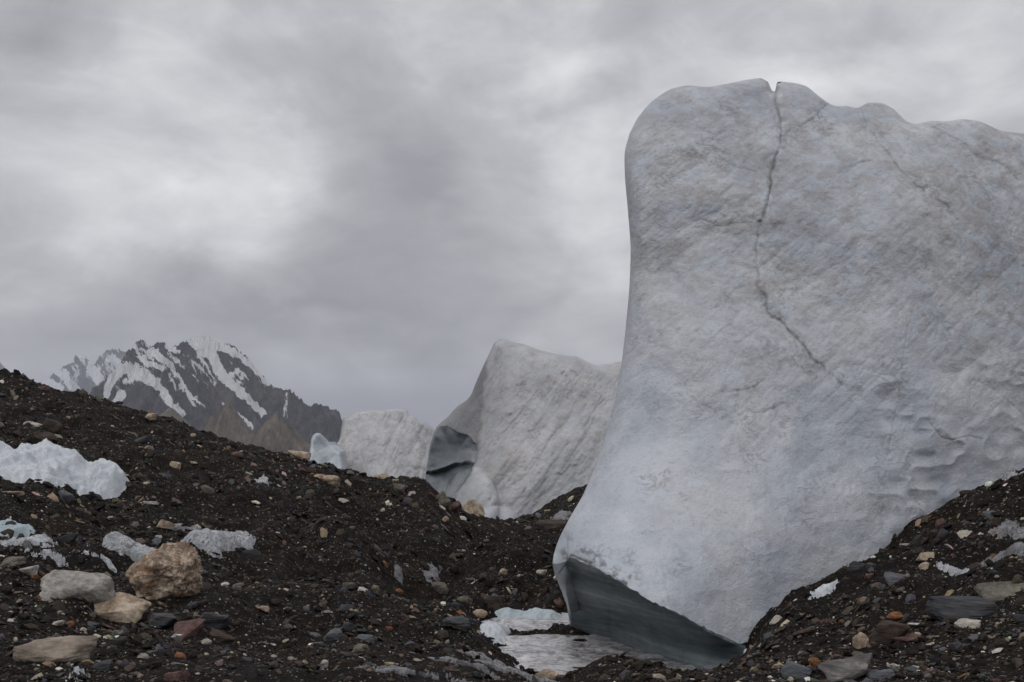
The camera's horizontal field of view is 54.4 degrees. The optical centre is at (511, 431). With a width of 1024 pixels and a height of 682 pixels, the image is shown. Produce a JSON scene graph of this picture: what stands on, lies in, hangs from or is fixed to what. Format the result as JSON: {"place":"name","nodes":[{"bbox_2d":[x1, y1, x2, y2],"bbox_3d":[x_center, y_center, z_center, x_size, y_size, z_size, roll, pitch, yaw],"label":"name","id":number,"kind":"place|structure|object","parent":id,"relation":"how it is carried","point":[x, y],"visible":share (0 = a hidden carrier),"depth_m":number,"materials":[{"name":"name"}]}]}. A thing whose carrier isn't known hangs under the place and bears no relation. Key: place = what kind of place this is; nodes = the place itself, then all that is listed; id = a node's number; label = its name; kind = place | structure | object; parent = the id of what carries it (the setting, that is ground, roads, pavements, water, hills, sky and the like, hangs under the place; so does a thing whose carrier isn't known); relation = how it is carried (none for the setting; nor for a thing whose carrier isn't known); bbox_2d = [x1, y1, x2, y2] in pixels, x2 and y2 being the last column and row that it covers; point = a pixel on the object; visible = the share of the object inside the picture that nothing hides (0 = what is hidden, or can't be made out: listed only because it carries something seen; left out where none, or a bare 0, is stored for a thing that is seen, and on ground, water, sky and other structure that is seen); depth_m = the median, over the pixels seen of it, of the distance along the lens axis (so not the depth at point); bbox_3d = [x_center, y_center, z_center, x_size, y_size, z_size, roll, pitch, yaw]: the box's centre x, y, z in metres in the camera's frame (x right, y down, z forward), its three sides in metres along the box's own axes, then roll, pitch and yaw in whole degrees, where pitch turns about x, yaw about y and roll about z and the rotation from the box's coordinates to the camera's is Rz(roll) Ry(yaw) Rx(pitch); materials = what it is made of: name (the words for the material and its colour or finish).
{"place":"outdoors","nodes":[
{"label":"outdoors","id":0,"kind":"place"},
{"bbox_2d":[38,348,125,393],"bbox_3d":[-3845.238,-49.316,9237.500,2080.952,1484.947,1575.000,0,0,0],"label":"mountain","id":1,"kind":"structure","parent":0,"point":[81,372],"depth_m":9329.20,"materials":[{"name":"snow"}]},
{"bbox_2d":[159,408,189,425],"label":"foothill","id":2,"kind":"structure","parent":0,"point":[169,412],"depth_m":2337.14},
{"bbox_2d":[88,335,342,444],"bbox_3d":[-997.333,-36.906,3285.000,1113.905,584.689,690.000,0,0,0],"label":"mountain","id":3,"kind":"structure","parent":0,"point":[197,382],"depth_m":3297.80,"materials":[{"name":"stone"}]},
{"bbox_2d":[203,400,254,444],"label":"foothill","id":4,"kind":"structure","parent":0,"point":[226,420],"depth_m":2277.14,"materials":[{"name":"stone"}]},
{"bbox_2d":[246,411,309,453],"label":"foothill","id":5,"kind":"structure","parent":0,"point":[275,432],"depth_m":2174.54,"materials":[{"name":"stone"}]},
{"bbox_2d":[0,368,1023,681],"bbox_3d":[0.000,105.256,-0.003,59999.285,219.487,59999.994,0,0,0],"label":"ground","id":6,"kind":"structure","parent":0,"point":[296,564],"depth_m":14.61,"materials":[{"name":"gravel"}]},
{"bbox_2d":[0,556,25,567],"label":"rock","id":7,"kind":"object","parent":6,"relation":"on","point":[14,560],"visible":1,"depth_m":12.84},
{"bbox_2d":[3,491,24,495],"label":"rock","id":8,"kind":"object","parent":6,"relation":"on","point":[19,493],"visible":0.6,"depth_m":17.09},
{"bbox_2d":[0,518,34,537],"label":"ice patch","id":9,"kind":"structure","parent":6,"relation":"on","point":[18,528],"depth_m":15.67,"materials":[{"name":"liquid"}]},
{"bbox_2d":[0,528,13,537],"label":"rock","id":10,"kind":"object","parent":9,"relation":"in","point":[10,532],"visible":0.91,"depth_m":15.14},
{"bbox_2d":[19,565,38,574],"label":"rock","id":11,"kind":"object","parent":6,"relation":"on","point":[30,570],"visible":0.94,"depth_m":12.76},
{"bbox_2d":[0,533,57,547],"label":"ice patch","id":12,"kind":"object","parent":6,"relation":"on","point":[36,539],"visible":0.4,"depth_m":14.36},
{"bbox_2d":[23,421,42,426],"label":"rock","id":13,"kind":"object","parent":6,"relation":"on","point":[34,424],"visible":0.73,"depth_m":25.27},
{"bbox_2d":[28,432,57,443],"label":"rock","id":14,"kind":"object","parent":6,"relation":"on","point":[51,437],"visible":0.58,"depth_m":24.21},
{"bbox_2d":[24,547,67,566],"bbox_3d":[-6.501,1.871,13.935,0.673,0.481,0.185,0,0,4],"label":"ice patch","id":15,"kind":"object","parent":6,"relation":"on","point":[58,558],"visible":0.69,"depth_m":13.91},
{"bbox_2d":[47,493,58,501],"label":"rock","id":16,"kind":"object","parent":6,"relation":"on","point":[53,496],"visible":0.97,"depth_m":18.08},
{"bbox_2d":[43,419,62,432],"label":"rock","id":17,"kind":"object","parent":6,"relation":"on","point":[55,426],"visible":0.78,"depth_m":25.27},
{"bbox_2d":[13,635,97,664],"bbox_3d":[-3.612,1.757,7.875,0.560,0.265,0.404,5,0,0],"label":"rock","id":18,"kind":"object","parent":6,"relation":"on","point":[72,649],"visible":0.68,"depth_m":7.79,"materials":[{"name":"stone"}]},
{"bbox_2d":[52,620,64,625],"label":"rock","id":19,"kind":"object","parent":6,"relation":"on","point":[59,623],"visible":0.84,"depth_m":9.83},
{"bbox_2d":[0,438,129,498],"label":"ice mound","id":20,"kind":"object","parent":6,"relation":"on","point":[51,462],"visible":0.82,"depth_m":20.12,"materials":[{"name":"ice"}]},
{"bbox_2d":[58,490,75,502],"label":"rock","id":21,"kind":"object","parent":6,"relation":"on","point":[65,495],"visible":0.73,"depth_m":18.47,"materials":[{"name":"grey stone"}]},
{"bbox_2d":[57,533,77,543],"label":"stone","id":22,"kind":"object","parent":6,"relation":"on","point":[69,538],"visible":0.78,"depth_m":14.94,"materials":[{"name":"stone"}]},
{"bbox_2d":[39,569,115,603],"bbox_3d":[-4.694,1.734,10.823,0.857,0.482,0.376,15,-2,0],"label":"rock","id":23,"kind":"object","parent":6,"relation":"on","point":[93,588],"visible":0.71,"depth_m":10.72,"materials":[{"name":"stone"}]},
{"bbox_2d":[68,666,89,680],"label":"ice patch","id":24,"kind":"object","parent":6,"relation":"on","point":[76,669],"visible":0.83,"depth_m":7.18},
{"bbox_2d":[87,621,98,627],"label":"rock","id":25,"kind":"object","parent":6,"relation":"on","point":[93,624],"visible":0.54,"depth_m":10.33,"materials":[{"name":"grey stone"}]},
{"bbox_2d":[83,550,116,572],"bbox_3d":[-5.894,1.951,14.248,0.523,0.510,0.156,0,0,0],"label":"ice patch","id":26,"kind":"object","parent":6,"relation":"on","point":[108,562],"visible":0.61,"depth_m":14.22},
{"bbox_2d":[91,659,112,670],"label":"rock","id":27,"kind":"object","parent":6,"relation":"on","point":[105,665],"visible":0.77,"depth_m":7.49,"materials":[{"name":"stone"}]},
{"bbox_2d":[87,531,155,561],"bbox_3d":[-5.755,1.826,14.747,1.451,0.685,0.538,0,0,0],"label":"ice outcrop","id":28,"kind":"object","parent":6,"relation":"on","point":[121,544],"visible":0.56,"depth_m":14.64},
{"bbox_2d":[116,636,127,643],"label":"stone","id":29,"kind":"object","parent":6,"relation":"on","point":[122,640],"visible":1,"depth_m":8.92,"materials":[{"name":"stone"}]},
{"bbox_2d":[94,592,151,622],"bbox_3d":[-4.328,1.952,10.807,0.772,0.374,0.317,5,0,0],"label":"rock","id":30,"kind":"object","parent":6,"relation":"on","point":[120,607],"visible":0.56,"depth_m":10.74,"materials":[{"name":"stone"}]},
{"bbox_2d":[134,436,149,443],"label":"stone","id":31,"kind":"object","parent":6,"relation":"on","point":[144,440],"visible":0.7,"depth_m":26.64,"materials":[{"name":"stone"}]},
{"bbox_2d":[142,501,157,506],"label":"stone","id":32,"kind":"object","parent":6,"relation":"on","point":[154,503],"visible":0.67,"depth_m":19.59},
{"bbox_2d":[145,413,156,420],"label":"stone","id":33,"kind":"object","parent":6,"relation":"on","point":[151,416],"visible":1,"depth_m":30.88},
{"bbox_2d":[155,644,166,653],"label":"rock","id":34,"kind":"object","parent":6,"relation":"on","point":[159,648],"visible":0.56,"depth_m":8.66,"materials":[{"name":"grey stone"}]},
{"bbox_2d":[148,613,178,628],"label":"rock","id":35,"kind":"object","parent":6,"relation":"on","point":[163,620],"visible":0.8,"depth_m":10.46,"materials":[{"name":"stone"}]},
{"bbox_2d":[125,542,203,600],"bbox_3d":[-4.280,1.825,12.261,0.839,0.868,0.848,3,0,0],"label":"boulder","id":36,"kind":"object","parent":6,"relation":"on","point":[170,570],"visible":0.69,"depth_m":12.00,"materials":[{"name":"stone"}]},
{"bbox_2d":[156,519,175,529],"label":"stone","id":37,"kind":"object","parent":6,"relation":"on","point":[164,524],"visible":1,"depth_m":17.59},
{"bbox_2d":[169,461,180,468],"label":"rock","id":38,"kind":"object","parent":6,"relation":"on","point":[175,465],"visible":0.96,"depth_m":25.14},
{"bbox_2d":[164,670,190,681],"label":"rock","id":39,"kind":"object","parent":6,"relation":"on","point":[177,676],"visible":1,"depth_m":6.98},
{"bbox_2d":[171,523,199,530],"bbox_3d":[-6.012,1.930,17.924,1.283,0.538,0.432,0,0,-9],"label":"ice patch","id":40,"kind":"object","parent":6,"relation":"on","point":[183,528],"visible":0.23,"depth_m":17.83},
{"bbox_2d":[173,618,205,638],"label":"rock","id":41,"kind":"object","parent":6,"relation":"on","point":[188,628],"visible":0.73,"depth_m":10.13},
{"bbox_2d":[201,485,214,494],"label":"stone","id":42,"kind":"object","parent":6,"relation":"on","point":[207,489],"visible":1,"depth_m":21.60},
{"bbox_2d":[180,528,242,559],"bbox_3d":[-4.941,1.933,16.423,1.111,0.706,2.523,0,0,0],"label":"ice outcrop","id":43,"kind":"object","parent":6,"relation":"on","point":[208,541],"visible":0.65,"depth_m":15.86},
{"bbox_2d":[200,612,229,629],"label":"rock","id":44,"kind":"object","parent":6,"relation":"on","point":[216,621],"visible":0.71,"depth_m":10.53,"materials":[{"name":"stone"}]},
{"bbox_2d":[210,628,234,641],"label":"rock","id":45,"kind":"object","parent":6,"relation":"on","point":[218,635],"visible":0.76,"depth_m":10.20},
{"bbox_2d":[231,451,243,456],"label":"rock","id":46,"kind":"object","parent":6,"relation":"on","point":[235,453],"visible":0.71,"depth_m":26.80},
{"bbox_2d":[227,530,255,549],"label":"ice outcrop","id":47,"kind":"object","parent":6,"relation":"on","point":[246,541],"visible":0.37,"depth_m":17.21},
{"bbox_2d":[242,549,261,555],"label":"stone","id":48,"kind":"object","parent":6,"relation":"on","point":[253,552],"visible":0.69,"depth_m":16.52,"materials":[{"name":"stone"}]},
{"bbox_2d":[254,474,268,484],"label":"ice patch","id":49,"kind":"object","parent":6,"relation":"on","point":[263,478],"visible":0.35,"depth_m":24.15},
{"bbox_2d":[258,606,269,612],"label":"rock","id":50,"kind":"object","parent":6,"relation":"on","point":[266,609],"visible":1,"depth_m":12.21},
{"bbox_2d":[287,450,310,460],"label":"rock","id":51,"kind":"object","parent":6,"relation":"on","point":[300,455],"visible":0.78,"depth_m":30.76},
{"bbox_2d":[310,433,346,469],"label":"ice tower","id":52,"kind":"structure","parent":6,"relation":"on","point":[323,449],"depth_m":88.97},
{"bbox_2d":[323,475,339,486],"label":"rock","id":53,"kind":"object","parent":6,"relation":"on","point":[333,480],"visible":0.97,"depth_m":25.00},
{"bbox_2d":[323,628,341,641],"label":"rock","id":54,"kind":"object","parent":6,"relation":"on","point":[333,634],"visible":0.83,"depth_m":10.62,"materials":[{"name":"grey stone"}]},
{"bbox_2d":[338,604,354,611],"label":"stone","id":55,"kind":"object","parent":6,"relation":"on","point":[344,607],"visible":0.71,"depth_m":12.54,"materials":[{"name":"grey stone"}]},
{"bbox_2d":[342,582,354,588],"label":"stone","id":56,"kind":"object","parent":6,"relation":"on","point":[348,585],"visible":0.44,"depth_m":13.98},
{"bbox_2d":[353,643,368,651],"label":"rock","id":57,"kind":"object","parent":6,"relation":"on","point":[357,646],"visible":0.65,"depth_m":9.22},
{"bbox_2d":[357,634,374,643],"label":"rock","id":58,"kind":"object","parent":6,"relation":"on","point":[367,638],"visible":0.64,"depth_m":10.41,"materials":[{"name":"grey stone"}]},
{"bbox_2d":[374,474,389,478],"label":"rock","id":59,"kind":"object","parent":6,"relation":"on","point":[382,476],"visible":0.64,"depth_m":30.85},
{"bbox_2d":[337,409,434,478],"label":"ice tower","id":60,"kind":"structure","parent":6,"relation":"on","point":[395,443],"depth_m":95.73,"materials":[{"name":"ice"}]},
{"bbox_2d":[394,565,403,582],"bbox_3d":[-2.131,2.773,18.753,0.207,0.502,0.358,0,0,0],"label":"ice patch","id":61,"kind":"object","parent":6,"relation":"on","point":[398,574],"visible":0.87,"depth_m":18.70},
{"bbox_2d":[393,484,405,490],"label":"stone","id":62,"kind":"object","parent":6,"relation":"on","point":[399,486],"visible":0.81,"depth_m":27.11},
{"bbox_2d":[356,665,471,681],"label":"ice streak","id":63,"kind":"object","parent":6,"relation":"on","point":[403,671],"visible":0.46,"depth_m":7.57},
{"bbox_2d":[422,561,440,583],"bbox_3d":[-1.606,2.979,19.941,0.489,0.659,2.116,0,0,0],"label":"ice patch","id":64,"kind":"object","parent":6,"relation":"on","point":[433,572],"visible":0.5,"depth_m":20.07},
{"bbox_2d":[432,582,446,593],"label":"rock","id":65,"kind":"object","parent":6,"relation":"on","point":[440,587],"visible":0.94,"depth_m":18.87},
{"bbox_2d":[436,490,451,512],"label":"rock","id":66,"kind":"object","parent":6,"relation":"on","point":[443,499],"visible":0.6,"depth_m":27.03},
{"bbox_2d":[388,647,505,680],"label":"ice streak","id":67,"kind":"object","parent":6,"relation":"on","point":[478,666],"visible":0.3,"depth_m":9.54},
{"bbox_2d":[451,501,461,511],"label":"rock","id":68,"kind":"object","parent":6,"relation":"on","point":[456,505],"visible":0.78,"depth_m":27.85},
{"bbox_2d":[443,616,470,631],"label":"rock","id":69,"kind":"object","parent":6,"relation":"on","point":[461,624],"visible":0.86,"depth_m":12.42,"materials":[{"name":"stone"}]},
{"bbox_2d":[457,595,472,604],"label":"rock","id":70,"kind":"object","parent":6,"relation":"on","point":[467,599],"visible":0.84,"depth_m":15.73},
{"bbox_2d":[462,499,484,516],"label":"boulder","id":71,"kind":"object","parent":6,"relation":"on","point":[470,506],"visible":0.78,"depth_m":32.34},
{"bbox_2d":[459,651,492,662],"bbox_3d":[-0.307,2.566,10.664,0.718,0.445,0.233,0,0,0],"label":"ice streak","id":72,"kind":"object","parent":6,"relation":"on","point":[483,656],"visible":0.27,"depth_m":10.64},
{"bbox_2d":[473,609,487,617],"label":"rock","id":73,"kind":"object","parent":6,"relation":"on","point":[480,613],"visible":1,"depth_m":15.52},
{"bbox_2d":[484,595,504,609],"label":"rock","id":74,"kind":"object","parent":6,"relation":"on","point":[495,602],"visible":0.88,"depth_m":15.85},
{"bbox_2d":[480,617,510,643],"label":"ice bank","id":75,"kind":"structure","parent":6,"relation":"on","point":[499,632],"depth_m":14.15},
{"bbox_2d":[469,659,559,681],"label":"ice streak","id":76,"kind":"object","parent":6,"relation":"on","point":[499,665],"visible":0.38,"depth_m":10.13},
{"bbox_2d":[425,339,621,519],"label":"ice tower","id":77,"kind":"structure","parent":6,"relation":"on","point":[521,430],"depth_m":57.11,"materials":[{"name":"ice"}]},
{"bbox_2d":[494,607,568,619],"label":"ice bank","id":78,"kind":"structure","parent":6,"relation":"on","point":[535,613],"depth_m":15.69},
{"bbox_2d":[536,570,546,575],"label":"stone","id":79,"kind":"object","parent":6,"relation":"on","point":[540,572],"visible":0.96,"depth_m":19.23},
{"bbox_2d":[535,669,560,680],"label":"rock","id":80,"kind":"object","parent":6,"relation":"on","point":[551,674],"visible":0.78,"depth_m":10.30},
{"bbox_2d":[536,519,566,531],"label":"rock","id":81,"kind":"object","parent":6,"relation":"on","point":[550,525],"visible":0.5,"depth_m":30.03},
{"bbox_2d":[554,599,562,607],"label":"rock","id":82,"kind":"object","parent":6,"relation":"on","point":[558,603],"visible":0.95,"depth_m":16.23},
{"bbox_2d":[550,510,571,530],"bbox_3d":[1.654,2.998,32.719,1.226,0.851,7.461,0,0,0],"label":"ice patch","id":83,"kind":"object","parent":6,"relation":"on","point":[561,514],"visible":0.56,"depth_m":31.71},
{"bbox_2d":[769,615,781,624],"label":"stone","id":84,"kind":"object","parent":6,"relation":"on","point":[775,619],"visible":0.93,"depth_m":11.58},
{"bbox_2d":[553,78,1023,667],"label":"ice tower","id":85,"kind":"structure","parent":6,"relation":"on","point":[823,366],"depth_m":14.88,"materials":[{"name":"ice"}]},
{"bbox_2d":[781,660,811,677],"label":"rock","id":86,"kind":"object","parent":6,"relation":"on","point":[789,668],"visible":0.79,"depth_m":6.80,"materials":[{"name":"grey stone"}]},
{"bbox_2d":[792,627,812,637],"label":"rock","id":87,"kind":"object","parent":6,"relation":"on","point":[802,632],"visible":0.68,"depth_m":9.71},
{"bbox_2d":[808,657,818,666],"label":"rock","id":88,"kind":"object","parent":6,"relation":"on","point":[813,661],"visible":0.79,"depth_m":7.16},
{"bbox_2d":[793,579,837,600],"bbox_3d":[3.761,2.151,12.368,0.632,0.626,0.363,0,0,20],"label":"ice patch","id":89,"kind":"object","parent":6,"relation":"on","point":[823,590],"visible":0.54,"depth_m":12.29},
{"bbox_2d":[817,653,872,681],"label":"rock","id":90,"kind":"object","parent":6,"relation":"on","point":[849,668],"visible":0.88,"depth_m":6.70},
{"bbox_2d":[847,561,866,570],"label":"rock","id":91,"kind":"object","parent":6,"relation":"on","point":[854,565],"visible":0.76,"depth_m":12.61,"materials":[{"name":"stone"}]},
{"bbox_2d":[852,632,870,648],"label":"rock","id":92,"kind":"object","parent":6,"relation":"on","point":[860,640],"visible":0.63,"depth_m":7.88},
{"bbox_2d":[866,669,894,679],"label":"rock","id":93,"kind":"object","parent":6,"relation":"on","point":[879,674],"visible":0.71,"depth_m":6.60,"materials":[{"name":"grey stone"}]},
{"bbox_2d":[867,620,909,644],"bbox_3d":[3.138,1.710,8.321,0.311,0.271,0.273,-2,-1,0],"label":"rock","id":94,"kind":"object","parent":6,"relation":"on","point":[884,631],"visible":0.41,"depth_m":8.21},
{"bbox_2d":[884,572,905,585],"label":"rock","id":95,"kind":"object","parent":6,"relation":"on","point":[891,578],"visible":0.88,"depth_m":10.96,"materials":[{"name":"grey stone"}]},
{"bbox_2d":[887,611,903,618],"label":"rock","id":96,"kind":"object","parent":6,"relation":"on","point":[895,615],"visible":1,"depth_m":9.84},
{"bbox_2d":[890,634,920,641],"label":"rock","id":97,"kind":"object","parent":6,"relation":"on","point":[908,637],"visible":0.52,"depth_m":8.18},
{"bbox_2d":[904,666,918,670],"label":"stone","id":98,"kind":"object","parent":6,"relation":"on","point":[912,668],"visible":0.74,"depth_m":6.80,"materials":[{"name":"grey stone"}]},
{"bbox_2d":[918,562,928,568],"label":"rock","id":99,"kind":"object","parent":6,"relation":"on","point":[923,565],"visible":0.65,"depth_m":11.74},
{"bbox_2d":[916,552,934,561],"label":"rock","id":100,"kind":"object","parent":6,"relation":"on","point":[923,556],"visible":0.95,"depth_m":12.07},
{"bbox_2d":[935,528,948,538],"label":"stone","id":101,"kind":"object","parent":6,"relation":"on","point":[943,533],"visible":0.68,"depth_m":12.65,"materials":[{"name":"stone"}]},
{"bbox_2d":[933,561,969,575],"bbox_3d":[5.056,1.708,11.452,0.246,0.383,1.086,0,0,0],"label":"ice patch","id":102,"kind":"object","parent":6,"relation":"on","point":[952,570],"visible":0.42,"depth_m":11.37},
{"bbox_2d":[925,596,997,621],"bbox_3d":[3.901,1.569,8.606,0.581,0.267,0.466,3,0,0],"label":"rock","id":103,"kind":"object","parent":6,"relation":"on","point":[940,608],"visible":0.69,"depth_m":8.51,"materials":[{"name":"stone"}]},
{"bbox_2d":[957,530,971,537],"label":"rock","id":104,"kind":"object","parent":6,"relation":"on","point":[962,533],"visible":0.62,"depth_m":12.40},
{"bbox_2d":[954,618,980,628],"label":"rock","id":105,"kind":"object","parent":6,"relation":"on","point":[964,623],"visible":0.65,"depth_m":8.21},
{"bbox_2d":[959,490,975,496],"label":"rock","id":106,"kind":"object","parent":6,"relation":"on","point":[965,492],"visible":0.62,"depth_m":14.00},
{"bbox_2d":[982,510,993,518],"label":"rock","id":107,"kind":"object","parent":6,"relation":"on","point":[987,514],"visible":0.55,"depth_m":12.80,"materials":[{"name":"grey stone"}]},
{"bbox_2d":[974,581,1023,601],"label":"rock","id":108,"kind":"object","parent":6,"relation":"on","point":[994,591],"visible":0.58,"depth_m":8.96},
{"bbox_2d":[980,542,1023,567],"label":"ice patch","id":109,"kind":"object","parent":6,"relation":"on","point":[1017,548],"visible":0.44,"depth_m":11.07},
{"bbox_2d":[988,519,1023,539],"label":"ice patch","id":110,"kind":"object","parent":6,"relation":"on","point":[1010,528],"visible":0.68,"depth_m":11.97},
{"bbox_2d":[999,470,1023,479],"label":"ice patch","id":111,"kind":"object","parent":6,"relation":"on","point":[1007,475],"visible":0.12,"depth_m":15.13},
{"bbox_2d":[1012,614,1023,621],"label":"stone","id":112,"kind":"object","parent":6,"relation":"on","point":[1018,617],"visible":0.92,"depth_m":8.10,"materials":[{"name":"grey stone"}]},
{"bbox_2d":[0,0,1023,428],"label":"sky","id":113,"kind":"structure","parent":0,"point":[358,199],"materials":[{"name":"grey"}]},
{"bbox_2d":[481,613,700,674],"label":"stream","id":114,"kind":"structure","parent":0,"point":[561,654],"depth_m":13.54,"materials":[{"name":"liquid"}]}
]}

